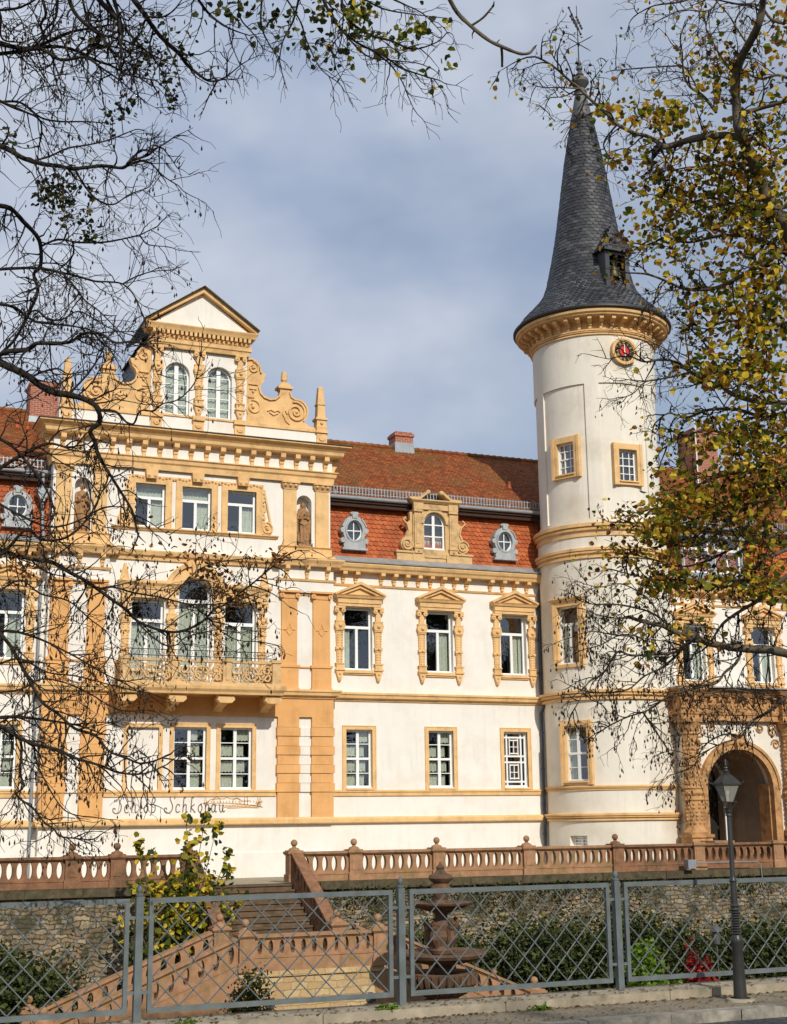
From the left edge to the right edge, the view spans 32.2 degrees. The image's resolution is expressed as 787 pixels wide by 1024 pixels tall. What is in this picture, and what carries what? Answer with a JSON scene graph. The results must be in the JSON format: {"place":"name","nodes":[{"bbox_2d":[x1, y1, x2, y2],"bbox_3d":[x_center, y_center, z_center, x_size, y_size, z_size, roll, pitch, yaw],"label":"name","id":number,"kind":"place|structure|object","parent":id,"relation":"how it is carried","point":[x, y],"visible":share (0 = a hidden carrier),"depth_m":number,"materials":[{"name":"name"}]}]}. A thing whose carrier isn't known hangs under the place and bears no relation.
{"place":"outdoors","nodes":[
{"label":"outdoors","id":0,"kind":"place"},
{"bbox_2d":[0,0,473,875],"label":"bare tree","id":1,"kind":"object","parent":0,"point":[22,50],"visible":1,"depth_m":15.21,"materials":[{"name":"brown plant"}]},
{"bbox_2d":[208,877,291,885],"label":"terrace","id":2,"kind":"structure","parent":0,"point":[259,880],"depth_m":47.62,"materials":[{"name":"beige stone"}]},
{"bbox_2d":[0,0,786,474],"label":"sky","id":3,"kind":"structure","parent":0,"point":[386,267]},
{"bbox_2d":[343,992,786,1023],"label":"pavement","id":4,"kind":"structure","parent":0,"point":[593,1011],"depth_m":17.51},
{"bbox_2d":[74,977,786,1023],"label":"fallen leaves","id":5,"kind":"object","parent":4,"relation":"on","point":[425,1017],"visible":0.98,"depth_m":17.57,"materials":[{"name":"brown plant"}]},
{"bbox_2d":[527,1001,550,1010],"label":"weed tuft","id":6,"kind":"object","parent":4,"relation":"on","point":[541,1007],"visible":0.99,"depth_m":17.69,"materials":[{"name":"green plant"}]},
{"bbox_2d":[709,759,755,1002],"bbox_3d":[4.644,5.006,18.689,0.402,3.200,0.402,5,-14,-22],"label":"street lamp","id":7,"kind":"object","parent":4,"relation":"on","point":[726,782],"visible":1,"depth_m":18.59,"materials":[{"name":"metal"}]},
{"bbox_2d":[710,925,721,980],"bbox_3d":[9.754,13.899,40.946,0.380,2.900,0.400,5,-14,-22],"label":"garden lamp","id":8,"kind":"object","parent":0,"point":[716,940],"visible":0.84,"depth_m":41.09,"materials":[{"name":"metal"}]},
{"bbox_2d":[701,1017,786,1023],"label":"road","id":9,"kind":"structure","parent":0,"point":[780,1020],"depth_m":17.25,"materials":[{"name":"grey asphalt"}]},
{"bbox_2d":[448,0,786,830],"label":"linden tree","id":10,"kind":"object","parent":9,"relation":"on","point":[764,210],"visible":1,"depth_m":19.07,"materials":[{"name":"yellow plant"}]},
{"bbox_3d":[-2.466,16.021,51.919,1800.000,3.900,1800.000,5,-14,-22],"label":"ground","id":11,"kind":"structure","parent":0,"visible":0},
{"bbox_2d":[0,938,79,1023],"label":"garden shrub","id":12,"kind":"object","parent":11,"relation":"on","point":[22,984],"visible":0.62,"depth_m":38.51,"materials":[{"name":"green plant"}]},
{"bbox_2d":[112,807,248,976],"bbox_3d":[-6.514,12.761,41.531,4.071,7.372,2.255,5,-14,-22],"label":"shrub","id":13,"kind":"object","parent":11,"relation":"on","point":[181,930],"visible":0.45,"depth_m":41.50,"materials":[{"name":"yellow plant"}]},
{"bbox_2d":[225,962,275,1013],"bbox_3d":[-3.748,13.320,36.240,1.589,2.628,1.756,-11,-16,38],"label":"bush","id":14,"kind":"object","parent":11,"relation":"on","point":[247,994],"visible":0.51,"depth_m":36.21,"materials":[{"name":"green plant"}]},
{"bbox_2d":[92,883,465,1022],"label":"garden stairs","id":15,"kind":"structure","parent":11,"relation":"on","point":[287,983],"depth_m":38.98,"materials":[{"name":"beige stone"}]},
{"bbox_2d":[16,853,547,1023],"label":"stair balustrade","id":16,"kind":"object","parent":15,"relation":"on","point":[304,879],"visible":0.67,"depth_m":38.72,"materials":[{"name":"red stone"}]},
{"bbox_2d":[0,284,786,879],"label":"castle","id":17,"kind":"structure","parent":11,"relation":"on","point":[400,706],"depth_m":53.89,"materials":[{"name":"beige paint"}]},
{"bbox_2d":[0,720,22,790],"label":"window","id":18,"kind":"structure","parent":17,"relation":"in","point":[4,783],"depth_m":48.96,"materials":[{"name":"white paint"}]},
{"bbox_2d":[0,485,34,528],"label":"oval window","id":19,"kind":"structure","parent":17,"relation":"in","point":[20,500],"depth_m":50.72,"materials":[{"name":"stone"}]},
{"bbox_2d":[0,561,40,672],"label":"window","id":20,"kind":"structure","parent":17,"relation":"in","point":[4,578],"depth_m":49.99,"materials":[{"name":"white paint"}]},
{"bbox_2d":[74,484,90,531],"bbox_3d":[-11.686,-0.155,51.260,0.630,1.890,0.390,5,-14,-22],"label":"statue","id":21,"kind":"object","parent":17,"relation":"on","point":[79,505],"visible":0.66,"depth_m":51.16,"materials":[{"name":"stone"}]},
{"bbox_2d":[122,723,162,791],"bbox_3d":[-9.223,9.024,50.148,1.448,2.494,0.320,5,-14,-22],"label":"blind window","id":22,"kind":"structure","parent":17,"relation":"in","point":[159,788],"depth_m":50.16,"materials":[{"name":"paint"}]},
{"bbox_2d":[130,600,162,679],"bbox_3d":[-9.343,4.956,51.342,1.240,3.260,0.247,5,-14,-22],"label":"balcony door","id":23,"kind":"structure","parent":17,"relation":"in","point":[133,630],"depth_m":51.43,"materials":[{"name":"white paint"}]},
{"bbox_2d":[135,484,163,526],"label":"window","id":24,"kind":"structure","parent":17,"relation":"in","point":[147,493],"depth_m":52.61,"materials":[{"name":"white paint"}]},
{"bbox_2d":[164,364,188,414],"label":"gable window","id":25,"kind":"structure","parent":17,"relation":"in","point":[177,374],"depth_m":53.88,"materials":[{"name":"white paint"}]},
{"bbox_2d":[168,723,210,791],"bbox_3d":[-7.628,9.150,50.886,1.548,2.534,0.477,5,-14,-22],"label":"window","id":26,"kind":"structure","parent":17,"relation":"in","point":[192,782],"depth_m":50.98,"materials":[{"name":"white paint"}]},
{"bbox_2d":[178,579,209,681],"bbox_3d":[-7.677,4.640,52.126,1.260,4.180,0.248,5,-14,-22],"label":"balcony door","id":27,"kind":"structure","parent":17,"relation":"in","point":[185,621],"depth_m":52.19,"materials":[{"name":"white paint"}]},
{"bbox_2d":[182,488,209,530],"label":"window","id":28,"kind":"structure","parent":17,"relation":"in","point":[196,497],"depth_m":53.28,"materials":[{"name":"white paint"}]},
{"bbox_2d":[206,369,229,419],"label":"gable window","id":29,"kind":"structure","parent":17,"relation":"in","point":[218,402],"depth_m":54.50,"materials":[{"name":"white paint"}]},
{"bbox_2d":[215,723,255,791],"bbox_3d":[-5.984,9.281,51.557,1.548,2.534,0.478,5,-14,-22],"label":"window","id":30,"kind":"structure","parent":17,"relation":"in","point":[240,731],"depth_m":51.61,"materials":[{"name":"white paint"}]},
{"bbox_2d":[225,605,253,682],"bbox_3d":[-6.000,5.221,52.705,1.240,3.260,0.247,5,-14,-22],"label":"balcony door","id":31,"kind":"structure","parent":17,"relation":"in","point":[235,645],"depth_m":52.80,"materials":[{"name":"white paint"}]},
{"bbox_2d":[228,491,254,533],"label":"window","id":32,"kind":"structure","parent":17,"relation":"in","point":[245,521],"depth_m":53.95,"materials":[{"name":"white paint"}]},
{"bbox_2d":[297,503,310,546],"bbox_3d":[-3.594,0.517,54.548,0.629,1.828,0.384,5,-14,-22],"label":"statue","id":33,"kind":"object","parent":17,"relation":"on","point":[303,527],"visible":1,"depth_m":54.46,"materials":[{"name":"stone"}]},
{"bbox_2d":[338,512,368,551],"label":"oval window","id":34,"kind":"structure","parent":17,"relation":"in","point":[353,530],"depth_m":55.73,"materials":[{"name":"stone"}]},
{"bbox_2d":[342,725,376,789],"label":"window","id":35,"kind":"structure","parent":17,"relation":"in","point":[362,732],"depth_m":54.03,"materials":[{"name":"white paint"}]},
{"bbox_2d":[333,581,385,682],"bbox_3d":[-1.424,4.839,54.969,2.180,4.030,0.794,5,-14,-22],"label":"window","id":36,"kind":"structure","parent":17,"relation":"in","point":[360,594],"depth_m":54.96,"materials":[{"name":"white paint"}]},
{"bbox_2d":[424,514,444,549],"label":"dormer window","id":37,"kind":"structure","parent":17,"relation":"in","point":[433,540],"depth_m":57.33,"materials":[{"name":"white paint"}]},
{"bbox_2d":[415,586,465,684],"bbox_3d":[1.891,5.103,56.321,2.180,4.030,0.796,5,-14,-22],"label":"window","id":38,"kind":"structure","parent":17,"relation":"in","point":[441,598],"depth_m":56.36,"materials":[{"name":"white paint"}]},
{"bbox_2d":[424,726,457,789],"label":"window","id":39,"kind":"structure","parent":17,"relation":"in","point":[442,732],"depth_m":55.36,"materials":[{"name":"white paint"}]},
{"bbox_2d":[489,523,517,561],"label":"oval window","id":40,"kind":"structure","parent":17,"relation":"in","point":[503,542],"depth_m":58.32,"materials":[{"name":"stone"}]},
{"bbox_2d":[489,590,538,686],"bbox_3d":[5.050,5.354,57.608,2.180,4.030,0.795,5,-14,-22],"label":"window","id":41,"kind":"structure","parent":17,"relation":"in","point":[514,602],"depth_m":57.65,"materials":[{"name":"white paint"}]},
{"bbox_2d":[500,728,532,789],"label":"window","id":42,"kind":"structure","parent":17,"relation":"in","point":[504,758],"depth_m":56.59,"materials":[{"name":"white paint"}]},
{"bbox_2d":[671,601,716,685],"bbox_3d":[13.408,6.018,61.015,2.180,4.030,0.795,5,-14,-22],"label":"window","id":43,"kind":"structure","parent":17,"relation":"in","point":[689,608],"depth_m":61.07,"materials":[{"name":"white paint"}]},
{"bbox_2d":[684,537,709,572],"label":"dormer window","id":44,"kind":"structure","parent":17,"relation":"in","point":[706,549],"depth_m":62.17,"materials":[{"name":"white paint"}]},
{"bbox_2d":[714,541,739,574],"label":"dormer window","id":45,"kind":"structure","parent":17,"relation":"in","point":[719,550],"depth_m":62.87,"materials":[{"name":"white paint"}]},
{"bbox_2d":[741,605,785,687],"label":"window","id":46,"kind":"structure","parent":17,"relation":"in","point":[763,609],"depth_m":62.44,"materials":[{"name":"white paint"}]},
{"bbox_2d":[0,867,786,1010],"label":"retaining wall","id":47,"kind":"structure","parent":11,"relation":"on","point":[53,922],"depth_m":47.33,"materials":[{"name":"grey stone"}]},
{"bbox_2d":[0,843,198,890],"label":"terrace balustrade","id":48,"kind":"object","parent":47,"relation":"on","point":[116,875],"visible":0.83,"depth_m":43.05,"materials":[{"name":"red stone"}]},
{"bbox_2d":[6,873,786,1009],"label":"ivy","id":49,"kind":"object","parent":47,"relation":"attached to","point":[513,898],"visible":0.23,"depth_m":48.05,"materials":[{"name":"green plant"}]},
{"bbox_2d":[283,834,786,881],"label":"terrace balustrade","id":50,"kind":"object","parent":47,"relation":"on","point":[773,853],"visible":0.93,"depth_m":49.06,"materials":[{"name":"red stone"}]},
{"bbox_2d":[684,859,763,885],"bbox_3d":[12.539,13.607,51.468,3.522,1.041,0.280,5,-14,-22],"label":"floodlight","id":51,"kind":"object","parent":47,"relation":"attached to","point":[690,864],"visible":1,"depth_m":50.92,"materials":[{"name":"metal"}]},
{"bbox_2d":[87,976,786,1023],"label":"fence footing","id":52,"kind":"object","parent":11,"relation":"on","point":[491,1004],"visible":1,"depth_m":17.62,"materials":[{"name":"concrete"}]},
{"bbox_2d":[171,1016,200,1023],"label":"weed tuft","id":53,"kind":"object","parent":52,"relation":"on","point":[185,1021],"visible":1,"depth_m":16.06,"materials":[{"name":"green plant"}]},
{"bbox_2d":[374,1002,399,1011],"bbox_3d":[-0.061,6.214,17.080,0.330,0.148,0.253,5,-14,-22],"label":"weed tuft","id":54,"kind":"object","parent":52,"relation":"on","point":[390,1007],"visible":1,"depth_m":17.07,"materials":[{"name":"green plant"}]},
{"bbox_2d":[0,870,786,1022],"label":"lattice fence","id":55,"kind":"object","parent":52,"relation":"on","point":[139,917],"visible":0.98,"depth_m":17.56,"materials":[{"name":"metal"}]},
{"bbox_2d":[406,861,486,1000],"bbox_3d":[1.305,11.966,36.682,3.000,5.000,3.000,5,-14,-22],"label":"fountain","id":56,"kind":"object","parent":11,"relation":"on","point":[440,877],"visible":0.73,"depth_m":36.43,"materials":[{"name":"stone"}]},
{"bbox_2d":[405,916,494,969],"bbox_3d":[0.957,14.863,44.100,4.994,3.392,3.048,5,-14,-22],"label":"garden shrub","id":57,"kind":"object","parent":11,"relation":"on","point":[459,941],"visible":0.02,"depth_m":44.41,"materials":[{"name":"green plant"}]},
{"bbox_2d":[466,906,614,994],"bbox_3d":[5.020,14.841,44.768,5.721,3.630,3.797,5,-14,-22],"label":"garden shrub","id":58,"kind":"object","parent":11,"relation":"on","point":[534,956],"visible":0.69,"depth_m":44.24,"materials":[{"name":"green plant"}]},
{"bbox_2d":[513,6,681,863],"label":"round tower","id":59,"kind":"structure","parent":11,"relation":"on","point":[587,459],"depth_m":57.26,"materials":[{"name":"paint"}]},
{"bbox_2d":[550,434,581,481],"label":"window","id":60,"kind":"structure","parent":59,"relation":"in","point":[575,440],"depth_m":57.74,"materials":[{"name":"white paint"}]},
{"bbox_2d":[547,595,587,668],"bbox_3d":[7.230,4.952,56.133,1.720,2.910,0.556,-12,-17,41],"label":"window","id":61,"kind":"structure","parent":59,"relation":"in","point":[557,607],"depth_m":56.27,"materials":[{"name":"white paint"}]},
{"bbox_2d":[559,719,594,784],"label":"window","id":62,"kind":"structure","parent":59,"relation":"in","point":[576,752],"depth_m":55.10,"materials":[{"name":"white paint"}]},
{"bbox_2d":[574,836,586,845],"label":"cellar window","id":63,"kind":"structure","parent":59,"relation":"in","point":[582,839],"depth_m":54.45,"materials":[{"name":"white paint"}]},
{"bbox_2d":[611,442,643,486],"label":"window","id":64,"kind":"structure","parent":59,"relation":"in","point":[616,448],"depth_m":57.17,"materials":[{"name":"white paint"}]},
{"bbox_2d":[624,936,682,986],"bbox_3d":[7.661,13.889,40.252,2.128,2.688,1.662,5,-14,-22],"label":"bright bush","id":65,"kind":"object","parent":11,"relation":"on","point":[649,962],"visible":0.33,"depth_m":40.16,"materials":[{"name":"green plant"}]},
{"bbox_2d":[579,898,731,987],"bbox_3d":[8.839,15.034,46.529,5.995,3.774,3.555,5,-14,-22],"label":"garden shrub","id":66,"kind":"object","parent":11,"relation":"on","point":[668,937],"visible":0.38,"depth_m":46.18,"materials":[{"name":"green plant"}]},
{"bbox_2d":[526,1003,786,1023],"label":"kerb","id":67,"kind":"structure","parent":11,"relation":"on","point":[700,1016],"depth_m":17.18,"materials":[{"name":"grey concrete"}]},
{"bbox_2d":[683,936,717,982],"bbox_3d":[9.191,13.985,40.684,1.197,2.654,0.882,5,-14,-22],"label":"red shrub","id":68,"kind":"object","parent":11,"relation":"on","point":[692,962],"visible":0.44,"depth_m":40.69,"materials":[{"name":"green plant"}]},
{"bbox_2d":[664,685,786,858],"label":"entrance porch","id":69,"kind":"object","parent":11,"relation":"on","point":[759,812],"visible":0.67,"depth_m":56.42,"materials":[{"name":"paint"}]},
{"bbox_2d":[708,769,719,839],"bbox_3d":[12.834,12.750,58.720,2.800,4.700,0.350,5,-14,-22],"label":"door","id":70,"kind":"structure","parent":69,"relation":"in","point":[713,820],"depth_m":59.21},
{"bbox_2d":[698,909,786,980],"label":"garden shrub","id":71,"kind":"object","parent":11,"relation":"on","point":[766,955],"visible":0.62,"depth_m":47.22,"materials":[{"name":"green plant"}]}
]}

